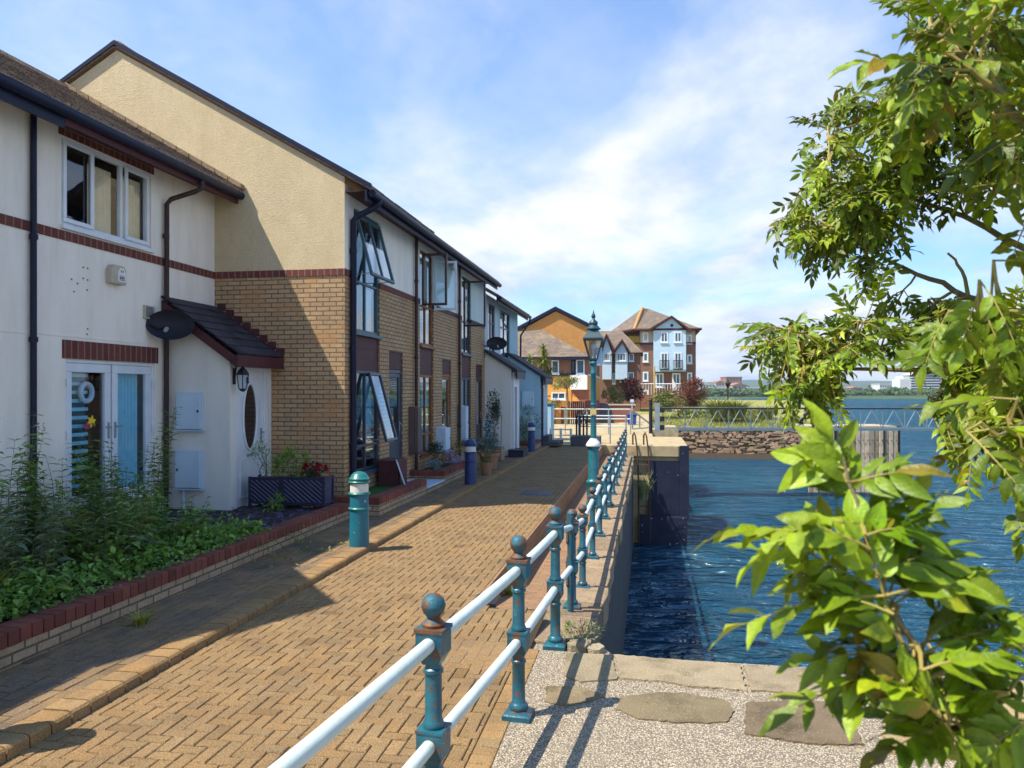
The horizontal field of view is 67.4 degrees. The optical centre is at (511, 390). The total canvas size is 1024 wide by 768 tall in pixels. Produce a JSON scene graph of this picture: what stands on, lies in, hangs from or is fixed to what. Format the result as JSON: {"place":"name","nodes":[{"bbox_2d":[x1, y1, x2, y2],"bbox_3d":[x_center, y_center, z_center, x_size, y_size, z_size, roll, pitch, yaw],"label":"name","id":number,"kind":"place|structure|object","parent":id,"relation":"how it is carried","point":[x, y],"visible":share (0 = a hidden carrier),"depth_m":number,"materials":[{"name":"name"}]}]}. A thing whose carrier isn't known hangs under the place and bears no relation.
{"place":"outdoors","nodes":[
{"label":"outdoors","id":0,"kind":"place"},
{"bbox_2d":[0,62,73,545],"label":"rendered house","id":1,"kind":"structure","parent":0,"point":[25,102],"depth_m":8.77,"materials":[{"name":"paint"}]},
{"bbox_2d":[0,452,529,730],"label":"pavement","id":2,"kind":"structure","parent":0,"point":[34,685],"depth_m":6.34,"materials":[{"name":"concrete"}]},
{"bbox_2d":[117,606,159,626],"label":"paving weed","id":3,"kind":"object","parent":2,"relation":"on","point":[144,618],"visible":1,"depth_m":6.39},
{"bbox_2d":[479,452,499,469],"bbox_3d":[-0.565,1.740,19.086,0.530,0.420,0.522,0,0,10],"label":"plant pot","id":4,"kind":"object","parent":2,"relation":"on","point":[493,459],"visible":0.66,"depth_m":18.93,"materials":[{"name":"ceramic"}]},
{"bbox_2d":[473,430,500,452],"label":"shrub","id":5,"kind":"object","parent":4,"relation":"in","point":[490,443],"visible":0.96,"depth_m":18.94,"materials":[{"name":"green plant"}]},
{"bbox_2d":[527,422,535,451],"bbox_3d":[0.621,1.476,24.563,0.274,0.949,0.274,0,0,10],"label":"bollard","id":6,"kind":"object","parent":2,"relation":"on","point":[531,426],"visible":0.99,"depth_m":24.46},
{"bbox_2d":[0,445,601,767],"bbox_3d":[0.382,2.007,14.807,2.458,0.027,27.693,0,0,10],"label":"path","id":7,"kind":"structure","parent":0,"point":[252,693],"depth_m":5.54,"materials":[{"name":"brick"}]},
{"bbox_2d":[481,445,602,594],"bbox_3d":[1.483,2.252,17.711,0.030,0.497,21.400,0,0,10],"label":"path edge","id":8,"kind":"object","parent":7,"relation":"attached to","point":[537,535],"visible":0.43,"depth_m":12.35,"materials":[{"name":"brick"}]},
{"bbox_2d":[427,264,501,460],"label":"terraced house","id":9,"kind":"structure","parent":0,"point":[471,365],"depth_m":21.32,"materials":[{"name":"brick"}]},
{"bbox_2d":[461,406,468,439],"bbox_3d":[-1.263,0.825,19.930,0.231,0.890,0.324,0,0,10],"label":"meter cabinet","id":10,"kind":"object","parent":9,"relation":"attached to","point":[464,422],"visible":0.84,"depth_m":19.78,"materials":[{"name":"grey"}]},
{"bbox_2d":[462,276,469,353],"bbox_3d":[-1.325,-2.030,20.798,0.130,2.060,1.090,0,0,10],"label":"window","id":11,"kind":"structure","parent":9,"relation":"in","point":[464,279],"depth_m":21.27,"materials":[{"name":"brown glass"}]},
{"bbox_2d":[462,378,469,442],"bbox_3d":[-1.325,0.520,20.798,0.130,1.751,1.090,0,0,10],"label":"window","id":12,"kind":"structure","parent":9,"relation":"in","point":[468,379],"depth_m":21.27,"materials":[{"name":"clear glass"}]},
{"bbox_2d":[476,377,480,448],"bbox_3d":[-0.999,0.655,22.361,0.110,2.130,0.900,0,0,10],"label":"front door","id":13,"kind":"structure","parent":9,"relation":"in","point":[478,379],"depth_m":22.60,"materials":[{"name":"brown glass"}]},
{"bbox_2d":[484,337,506,349],"bbox_3d":[-0.540,-1.417,22.880,0.609,0.403,0.532,0,0,28],"label":"satellite dish","id":14,"kind":"object","parent":9,"relation":"attached to","point":[496,343],"visible":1,"depth_m":22.97,"materials":[{"name":"black metal"}]},
{"bbox_2d":[0,0,1023,381],"label":"sky","id":15,"kind":"structure","parent":0,"point":[614,159],"materials":[{"name":"blue"}]},
{"bbox_2d":[421,455,611,671],"bbox_3d":[1.666,2.179,16.917,0.675,0.350,23.100,0,0,10],"label":"quay strip","id":16,"kind":"object","parent":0,"point":[536,584],"visible":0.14,"depth_m":10.13,"materials":[{"name":"brick"}]},
{"bbox_2d":[583,310,603,507],"bbox_3d":[1.639,0.370,15.450,0.398,4.000,0.398,0,0,10],"label":"lamp post","id":17,"kind":"object","parent":16,"relation":"on","point":[593,444],"visible":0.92,"depth_m":15.38,"materials":[{"name":"teal metal"}]},
{"bbox_2d":[476,415,643,464],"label":"ground","id":18,"kind":"structure","parent":0,"point":[604,434],"depth_m":39.45,"materials":[{"name":"concrete"}]},
{"bbox_2d":[0,49,284,531],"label":"rendered house","id":19,"kind":"structure","parent":18,"relation":"on","point":[156,241],"depth_m":11.09,"materials":[{"name":"paint"}]},
{"bbox_2d":[77,381,94,403],"bbox_3d":[-5.570,0.020,10.046,0.068,0.293,0.278,0,0,10],"label":"lifebuoy decoration","id":20,"kind":"object","parent":19,"relation":"attached to","point":[81,387],"visible":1,"depth_m":10.01},
{"bbox_2d":[61,136,149,247],"bbox_3d":[-5.482,-2.605,10.325,0.166,1.090,1.740,0,0,10],"label":"window","id":21,"kind":"structure","parent":19,"relation":"in","point":[98,180],"depth_m":10.49,"materials":[{"name":"plastic"}]},
{"bbox_2d":[66,359,154,515],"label":"french doors","id":22,"kind":"structure","parent":19,"relation":"in","point":[119,379],"depth_m":10.55,"materials":[{"name":"plastic"}]},
{"bbox_2d":[106,264,125,285],"bbox_3d":[-5.335,-1.565,10.355,0.105,0.250,0.290,0,0,10],"label":"alarm box","id":23,"kind":"object","parent":19,"relation":"attached to","point":[115,274],"visible":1,"depth_m":10.29,"materials":[{"name":"beige plastic"}]},
{"bbox_2d":[146,310,194,339],"bbox_3d":[-4.978,-0.958,11.066,0.538,0.442,0.547,0,0,22],"label":"satellite dish","id":24,"kind":"object","parent":19,"relation":"attached to","point":[170,324],"visible":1,"depth_m":11.18,"materials":[{"name":"black metal"}]},
{"bbox_2d":[173,450,204,508],"bbox_3d":[-4.805,1.395,11.423,0.444,1.010,0.121,0,0,10],"label":"meter cabinet","id":25,"kind":"object","parent":19,"relation":"attached to","point":[189,470],"visible":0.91,"depth_m":11.38,"materials":[{"name":"grey"}]},
{"bbox_2d":[174,392,204,431],"bbox_3d":[-4.803,0.310,11.433,0.444,0.580,0.101,0,0,10],"label":"meter cabinet","id":26,"kind":"object","parent":19,"relation":"attached to","point":[191,412],"visible":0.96,"depth_m":11.40,"materials":[{"name":"grey"}]},
{"bbox_2d":[237,367,265,507],"bbox_3d":[-4.096,0.710,12.031,0.126,2.140,0.960,0,0,10],"label":"front door","id":27,"kind":"structure","parent":19,"relation":"in","point":[251,403],"depth_m":12.00,"materials":[{"name":"plastic"}]},
{"bbox_2d":[0,503,348,671],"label":"planter wall","id":28,"kind":"structure","parent":18,"relation":"on","point":[31,635],"depth_m":6.92,"materials":[{"name":"brick"}]},
{"bbox_2d":[0,414,52,565],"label":"weed clump","id":29,"kind":"object","parent":28,"relation":"on","point":[2,491],"visible":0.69,"depth_m":7.71,"materials":[{"name":"green plant"}]},
{"bbox_2d":[0,546,71,618],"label":"weed clump","id":30,"kind":"object","parent":28,"relation":"on","point":[31,571],"visible":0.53,"depth_m":6.17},
{"bbox_2d":[0,481,75,598],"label":"weed clump","id":31,"kind":"object","parent":28,"relation":"on","point":[44,541],"visible":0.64,"depth_m":6.69,"materials":[{"name":"plant"}]},
{"bbox_2d":[9,448,111,544],"bbox_3d":[-4.922,1.205,8.365,0.945,1.255,0.816,0,0,-41],"label":"weed clump","id":32,"kind":"object","parent":28,"relation":"on","point":[52,484],"visible":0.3,"depth_m":8.30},
{"bbox_2d":[5,469,122,564],"bbox_3d":[-4.658,1.322,8.028,1.156,1.022,1.057,0,0,-32],"label":"weed clump","id":33,"kind":"object","parent":28,"relation":"on","point":[95,510],"visible":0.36,"depth_m":7.99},
{"bbox_2d":[31,480,167,574],"bbox_3d":[-4.131,1.387,7.731,1.258,0.896,1.174,0,0,42],"label":"weed clump","id":34,"kind":"object","parent":28,"relation":"on","point":[88,543],"visible":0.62,"depth_m":7.65,"materials":[{"name":"plant"}]},
{"bbox_2d":[66,423,152,533],"bbox_3d":[-4.840,1.101,9.069,0.876,1.463,0.854,0,0,10],"label":"weed clump","id":35,"kind":"object","parent":28,"relation":"on","point":[97,474],"visible":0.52,"depth_m":9.12,"materials":[{"name":"green plant"}]},
{"bbox_2d":[99,438,166,533],"bbox_3d":[-4.699,1.227,9.639,0.755,1.222,0.853,0,0,-41],"label":"weed clump","id":36,"kind":"object","parent":28,"relation":"on","point":[141,482],"visible":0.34,"depth_m":9.68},
{"bbox_2d":[0,507,270,621],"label":"ground cover","id":37,"kind":"object","parent":28,"relation":"on","point":[228,533],"visible":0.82,"depth_m":7.14,"materials":[{"name":"plant"}]},
{"bbox_2d":[115,522,159,570],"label":"weed clump","id":38,"kind":"object","parent":28,"relation":"on","point":[134,538],"visible":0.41,"depth_m":7.64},
{"bbox_2d":[148,407,181,519],"bbox_3d":[-4.752,1.014,10.419,0.465,1.610,0.548,0,0,-41],"label":"weed clump","id":39,"kind":"object","parent":28,"relation":"on","point":[158,481],"visible":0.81,"depth_m":10.41,"materials":[{"name":"green plant"}]},
{"bbox_2d":[120,493,215,551],"bbox_3d":[-3.862,1.477,8.618,0.988,0.746,1.041,0,0,-34],"label":"weed clump","id":40,"kind":"object","parent":28,"relation":"on","point":[164,520],"visible":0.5,"depth_m":8.56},
{"bbox_2d":[9,504,330,560],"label":"slate chippings","id":41,"kind":"object","parent":28,"relation":"on","point":[268,518],"visible":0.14,"depth_m":10.99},
{"bbox_2d":[248,474,290,507],"bbox_3d":[-3.709,1.545,11.769,0.540,0.490,0.341,0,0,10],"label":"planter trough","id":42,"kind":"object","parent":41,"relation":"on","point":[262,489],"visible":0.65,"depth_m":11.62,"materials":[{"name":"wood"}]},
{"bbox_2d":[251,437,280,476],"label":"shrub","id":43,"kind":"object","parent":42,"relation":"in","point":[264,461],"visible":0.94,"depth_m":11.77,"materials":[{"name":"green plant"}]},
{"bbox_2d":[259,491,286,512],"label":"shrub","id":44,"kind":"object","parent":41,"relation":"on","point":[273,504],"visible":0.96,"depth_m":11.26,"materials":[{"name":"green plant"}]},
{"bbox_2d":[281,474,333,508],"bbox_3d":[-3.082,1.530,11.608,0.690,0.500,0.361,0,0,10],"label":"planter trough","id":45,"kind":"object","parent":41,"relation":"on","point":[306,490],"visible":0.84,"depth_m":11.45,"materials":[{"name":"wood"}]},
{"bbox_2d":[272,444,314,480],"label":"shrub","id":46,"kind":"object","parent":45,"relation":"in","point":[284,456],"visible":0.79,"depth_m":11.62,"materials":[{"name":"green plant"}]},
{"bbox_2d":[300,460,329,477],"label":"shrub","id":47,"kind":"object","parent":45,"relation":"in","point":[313,473],"visible":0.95,"depth_m":11.49,"materials":[{"name":"red plant"}]},
{"bbox_2d":[243,526,346,567],"bbox_3d":[-2.561,1.835,9.149,0.774,0.258,1.590,0,0,10],"label":"trailing vine","id":48,"kind":"object","parent":28,"relation":"attached to","point":[295,541],"visible":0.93,"depth_m":9.19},
{"bbox_2d":[59,40,437,507],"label":"terraced house","id":49,"kind":"structure","parent":18,"relation":"on","point":[305,266],"depth_m":12.69,"materials":[{"name":"brick"}]},
{"bbox_2d":[354,209,377,335],"bbox_3d":[-2.620,-2.030,13.431,0.130,2.060,1.270,0,0,10],"label":"window","id":50,"kind":"structure","parent":49,"relation":"in","point":[366,294],"depth_m":13.85,"materials":[{"name":"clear glass"}]},
{"bbox_2d":[357,370,377,470],"bbox_3d":[-2.620,0.520,13.431,0.130,1.751,1.270,0,0,10],"label":"window","id":51,"kind":"structure","parent":49,"relation":"in","point":[365,384],"depth_m":13.78,"materials":[{"name":"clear glass"}]},
{"bbox_2d":[389,351,401,369],"bbox_3d":[-2.323,-0.590,14.973,0.080,0.340,0.850,0,0,10],"label":"door panel","id":52,"kind":"structure","parent":49,"relation":"in","point":[395,358],"depth_m":15.01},
{"bbox_2d":[389,370,401,457],"bbox_3d":[-2.299,0.655,14.969,0.110,2.130,0.850,0,0,10],"label":"front door","id":53,"kind":"structure","parent":49,"relation":"in","point":[395,447],"depth_m":15.25,"materials":[{"name":"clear glass"}]},
{"bbox_2d":[409,406,421,454],"bbox_3d":[-1.991,0.810,15.844,0.211,0.980,0.304,0,0,10],"label":"meter cabinet","id":54,"kind":"object","parent":49,"relation":"attached to","point":[415,430],"visible":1,"depth_m":15.72,"materials":[{"name":"brown"}]},
{"bbox_2d":[378,234,476,469],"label":"terraced house","id":55,"kind":"structure","parent":18,"relation":"on","point":[435,360],"depth_m":17.55,"materials":[{"name":"brick"}]},
{"bbox_2d":[420,250,431,346],"bbox_3d":[-1.982,-2.030,17.061,0.130,2.060,1.080,0,0,10],"label":"window","id":56,"kind":"structure","parent":55,"relation":"in","point":[423,312],"depth_m":17.20,"materials":[{"name":"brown wood"}]},
{"bbox_2d":[420,375,431,454],"bbox_3d":[-1.982,0.520,17.061,0.130,1.751,1.080,0,0,10],"label":"window","id":57,"kind":"structure","parent":55,"relation":"in","point":[423,381],"depth_m":17.23,"materials":[{"name":"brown wood"}]},
{"bbox_2d":[435,426,450,451],"bbox_3d":[-1.603,1.120,17.933,0.251,0.560,0.494,0,0,10],"label":"meter cabinet","id":58,"kind":"object","parent":55,"relation":"attached to","point":[442,433],"visible":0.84,"depth_m":17.71,"materials":[{"name":"grey"}]},
{"bbox_2d":[442,374,449,460],"bbox_3d":[-1.636,0.655,18.741,0.110,2.130,0.850,0,0,10],"label":"front door","id":59,"kind":"structure","parent":55,"relation":"in","point":[446,377],"depth_m":19.03,"materials":[{"name":"brown wood"}]},
{"bbox_2d":[354,214,525,455],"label":"rendered house","id":60,"kind":"structure","parent":18,"relation":"on","point":[503,375],"depth_m":23.09,"materials":[{"name":"white paint"}]},
{"bbox_2d":[368,231,552,446],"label":"rendered house","id":61,"kind":"structure","parent":18,"relation":"on","point":[536,381],"depth_m":26.84,"materials":[{"name":"white paint"}]},
{"bbox_2d":[500,310,508,357],"bbox_3d":[-0.296,-1.935,26.451,0.060,1.570,1.800,0,0,10],"label":"window","id":62,"kind":"structure","parent":61,"relation":"in","point":[504,317],"depth_m":26.65,"materials":[{"name":"white glass"}]},
{"bbox_2d":[523,343,558,376],"bbox_3d":[1.165,-0.071,34.400,1.933,4.143,1.492,0,0,30],"label":"cordyline palm","id":63,"kind":"object","parent":18,"relation":"on","point":[543,362],"visible":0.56,"depth_m":34.08,"materials":[{"name":"green plant"}]},
{"bbox_2d":[518,306,599,417],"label":"brick house","id":64,"kind":"structure","parent":18,"relation":"on","point":[561,333],"depth_m":59.86,"materials":[{"name":"orange paint"}]},
{"bbox_2d":[550,372,579,423],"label":"tree","id":65,"kind":"object","parent":18,"relation":"on","point":[567,384],"visible":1,"depth_m":46.06,"materials":[{"name":"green plant"}]},
{"bbox_2d":[571,435,600,446],"bbox_3d":[2.706,1.830,28.050,1.060,0.380,0.790,0,0,10],"label":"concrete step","id":66,"kind":"object","parent":18,"relation":"on","point":[579,440],"visible":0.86,"depth_m":27.70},
{"bbox_2d":[554,408,630,433],"bbox_3d":[3.499,1.405,35.937,4.106,1.190,0.056,0,0,10],"label":"guard rail","id":67,"kind":"object","parent":18,"relation":"on","point":[565,409],"visible":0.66,"depth_m":35.80,"materials":[{"name":"grey metal"}]},
{"bbox_2d":[600,385,625,403],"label":"shrub","id":68,"kind":"object","parent":18,"relation":"on","point":[613,397],"visible":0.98,"depth_m":65.37,"materials":[{"name":"green plant"}]},
{"bbox_2d":[608,404,635,422],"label":"garden wall","id":69,"kind":"structure","parent":18,"relation":"on","point":[620,406],"depth_m":49.52,"materials":[{"name":"red brick"}]},
{"bbox_2d":[635,400,809,426],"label":"lawn","id":70,"kind":"structure","parent":0,"point":[643,411],"depth_m":78.22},
{"bbox_2d":[596,331,642,411],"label":"gabled house","id":71,"kind":"structure","parent":70,"relation":"on","point":[622,353],"depth_m":78.01,"materials":[{"name":"brown brick"}]},
{"bbox_2d":[615,377,646,402],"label":"shrub","id":72,"kind":"object","parent":70,"relation":"on","point":[632,394],"visible":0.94,"depth_m":68.90,"materials":[{"name":"red plant"}]},
{"bbox_2d":[612,307,701,406],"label":"apartment block","id":73,"kind":"structure","parent":70,"relation":"on","point":[665,344],"depth_m":97.61,"materials":[{"name":"brown brick"}]},
{"bbox_2d":[641,383,681,407],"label":"terrace deck","id":74,"kind":"structure","parent":70,"relation":"on","point":[643,404],"depth_m":90.58,"materials":[{"name":"white brick"}]},
{"bbox_2d":[642,390,690,409],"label":"shrub","id":75,"kind":"object","parent":70,"relation":"on","point":[666,402],"visible":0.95,"depth_m":71.26,"materials":[{"name":"green plant"}]},
{"bbox_2d":[675,376,708,406],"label":"shrub","id":76,"kind":"object","parent":70,"relation":"on","point":[692,383],"visible":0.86,"depth_m":75.71,"materials":[{"name":"red plant"}]},
{"bbox_2d":[676,409,756,416],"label":"hedge","id":77,"kind":"object","parent":70,"relation":"on","point":[704,412],"visible":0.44,"depth_m":71.75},
{"bbox_2d":[695,397,743,417],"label":"ornamental grass","id":78,"kind":"structure","parent":70,"relation":"on","point":[723,412],"depth_m":68.22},
{"bbox_2d":[653,409,810,426],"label":"long grass","id":79,"kind":"structure","parent":70,"relation":"on","point":[740,423],"depth_m":68.32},
{"bbox_2d":[713,400,760,417],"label":"ornamental grass","id":80,"kind":"structure","parent":70,"relation":"on","point":[733,412],"depth_m":67.97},
{"bbox_2d":[491,643,1020,767],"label":"quay deck","id":81,"kind":"structure","parent":0,"point":[601,733],"depth_m":4.41,"materials":[{"name":"concrete"}]},
{"bbox_2d":[268,506,566,767],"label":"railing","id":82,"kind":"object","parent":81,"relation":"on","point":[433,632],"visible":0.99,"depth_m":3.39,"materials":[{"name":"metal"}]},
{"bbox_2d":[465,649,538,767],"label":"edging","id":83,"kind":"object","parent":81,"relation":"on","point":[486,749],"visible":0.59,"depth_m":4.53,"materials":[{"name":"stone"}]},
{"bbox_2d":[544,653,1023,760],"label":"stone slabs","id":84,"kind":"structure","parent":81,"relation":"on","point":[824,728],"depth_m":5.03,"materials":[{"name":"stone"}]},
{"bbox_2d":[693,0,1023,767],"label":"ash tree","id":85,"kind":"object","parent":81,"relation":"on","point":[923,106],"visible":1,"depth_m":1.46,"materials":[{"name":"green plant"}]},
{"bbox_2d":[699,380,891,388],"bbox_3d":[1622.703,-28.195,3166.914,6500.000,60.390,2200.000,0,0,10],"label":"hills","id":86,"kind":"structure","parent":0,"point":[859,384],"depth_m":2739.74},
{"bbox_2d":[623,399,1023,680],"bbox_3d":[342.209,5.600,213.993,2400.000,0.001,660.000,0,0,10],"label":"water","id":87,"kind":"structure","parent":0,"point":[683,601],"depth_m":25.07,"materials":[{"name":"liquid"}]},
{"bbox_2d":[533,455,633,654],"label":"quay wall","id":88,"kind":"structure","parent":87,"relation":"in","point":[603,598],"depth_m":10.99,"materials":[{"name":"concrete"}]},
{"bbox_2d":[561,512,573,611],"bbox_3d":[0.463,1.648,6.872,0.074,1.104,1.505,0,0,9],"label":"railing post","id":89,"kind":"object","parent":88,"relation":"on","point":[567,575],"visible":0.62,"depth_m":7.53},
{"bbox_2d":[560,617,606,642],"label":"shrub","id":90,"kind":"object","parent":88,"relation":"on","point":[568,626],"visible":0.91,"depth_m":6.25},
{"bbox_2d":[563,429,627,609],"bbox_3d":[2.333,1.784,17.607,0.181,1.186,20.161,0,0,10],"label":"railing","id":91,"kind":"object","parent":88,"relation":"on","point":[616,459],"visible":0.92,"depth_m":10.78,"materials":[{"name":"metal"}]},
{"bbox_2d":[633,473,655,499],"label":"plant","id":92,"kind":"object","parent":88,"relation":"attached to","point":[642,488],"visible":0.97,"depth_m":27.41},
{"bbox_2d":[603,436,688,545],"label":"concrete pier","id":93,"kind":"structure","parent":87,"relation":"in","point":[669,471],"depth_m":28.00,"materials":[{"name":"concrete"}]},
{"bbox_2d":[578,415,626,443],"bbox_3d":[3.415,1.450,29.047,1.826,1.100,0.056,0,0,10],"label":"guard rail","id":94,"kind":"object","parent":93,"relation":"on","point":[610,416],"visible":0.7,"depth_m":28.98,"materials":[{"name":"grey metal"}]},
{"bbox_2d":[632,432,650,541],"bbox_3d":[4.768,3.505,28.287,0.698,3.990,0.588,0,0,10],"label":"ladder","id":95,"kind":"object","parent":93,"relation":"attached to","point":[644,435],"visible":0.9,"depth_m":28.02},
{"bbox_2d":[642,414,677,436],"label":"lock wall","id":96,"kind":"structure","parent":87,"relation":"in","point":[668,433],"depth_m":39.85,"materials":[{"name":"concrete"}]},
{"bbox_2d":[655,403,663,432],"bbox_3d":[7.105,1.300,36.981,0.460,1.440,0.200,0,0,10],"label":"gate post","id":97,"kind":"object","parent":96,"relation":"on","point":[658,418],"visible":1,"depth_m":36.89,"materials":[{"name":"grey metal"}]},
{"bbox_2d":[660,407,938,430],"bbox_3d":[15.305,1.478,40.650,14.948,1.185,1.400,0,0,0],"label":"footbridge","id":98,"kind":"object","parent":96,"relation":"on","point":[860,428],"visible":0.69,"depth_m":39.98,"materials":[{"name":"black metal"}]},
{"bbox_2d":[678,426,802,459],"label":"rubble bank","id":99,"kind":"structure","parent":87,"relation":"in","point":[733,444],"depth_m":64.27,"materials":[{"name":"stone"}]},
{"bbox_2d":[795,424,899,491],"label":"timber dolphin","id":100,"kind":"object","parent":87,"relation":"in","point":[869,446],"visible":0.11,"depth_m":42.50,"materials":[{"name":"grey wood"}]},
{"bbox_2d":[707,395,939,398],"bbox_3d":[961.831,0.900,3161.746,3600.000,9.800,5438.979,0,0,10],"label":"shore","id":101,"kind":"structure","parent":0,"point":[846,397],"depth_m":561.18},
{"bbox_2d":[696,385,944,396],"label":"shore trees","id":102,"kind":"object","parent":101,"relation":"on","point":[869,391],"visible":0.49,"depth_m":578.46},
{"bbox_2d":[892,372,940,389],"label":"waterfront hotel","id":103,"kind":"structure","parent":101,"relation":"on","point":[906,380],"depth_m":640.60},
{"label":"pavement bed","id":104,"kind":"structure","parent":0,"visible":0},
{"bbox_2d":[0,446,550,763],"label":"kerb","id":105,"kind":"structure","parent":104,"relation":"on","point":[17,738],"depth_m":5.81,"materials":[{"name":"brick"}]},
{"bbox_2d":[348,471,369,547],"bbox_3d":[-1.908,1.476,9.595,0.274,0.949,0.274,0,0,10],"label":"bollard","id":106,"kind":"object","parent":105,"relation":"on","point":[359,493],"visible":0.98,"depth_m":9.49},
{"bbox_2d":[334,479,426,519],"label":"planter wall","id":107,"kind":"structure","parent":104,"relation":"on","point":[383,500],"depth_m":12.68,"materials":[{"name":"brick"}]},
{"bbox_2d":[377,458,407,485],"bbox_3d":[-2.167,1.468,13.956,0.400,0.465,0.520,0,0,10],"label":"planter box","id":108,"kind":"object","parent":107,"relation":"on","point":[388,473],"visible":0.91,"depth_m":13.72,"materials":[{"name":"brown paint"}]},
{"bbox_2d":[407,479,444,494],"bbox_3d":[-1.839,1.905,15.071,0.760,0.210,1.250,0,0,10],"label":"door step","id":109,"kind":"object","parent":104,"relation":"on","point":[432,485],"depth_m":15.11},
{"bbox_2d":[410,461,464,484],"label":"planter wall","id":110,"kind":"structure","parent":104,"relation":"on","point":[448,472],"depth_m":16.03,"materials":[{"name":"brick"}]},
{"bbox_2d":[464,439,476,484],"bbox_3d":[-0.865,1.476,15.991,0.274,0.949,0.274,0,0,10],"label":"bollard","id":111,"kind":"object","parent":104,"relation":"on","point":[470,452],"visible":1,"depth_m":15.89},
{"bbox_2d":[493,446,503,460],"bbox_3d":[-0.471,1.790,21.582,0.440,0.440,0.450,0,0,10],"label":"brick pier planter","id":112,"kind":"object","parent":104,"relation":"on","point":[501,456],"visible":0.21,"depth_m":21.34,"materials":[{"name":"brick"}]},
{"bbox_2d":[483,388,501,444],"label":"shrub","id":113,"kind":"object","parent":112,"relation":"in","point":[495,409],"visible":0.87,"depth_m":21.62,"materials":[{"name":"green plant"}]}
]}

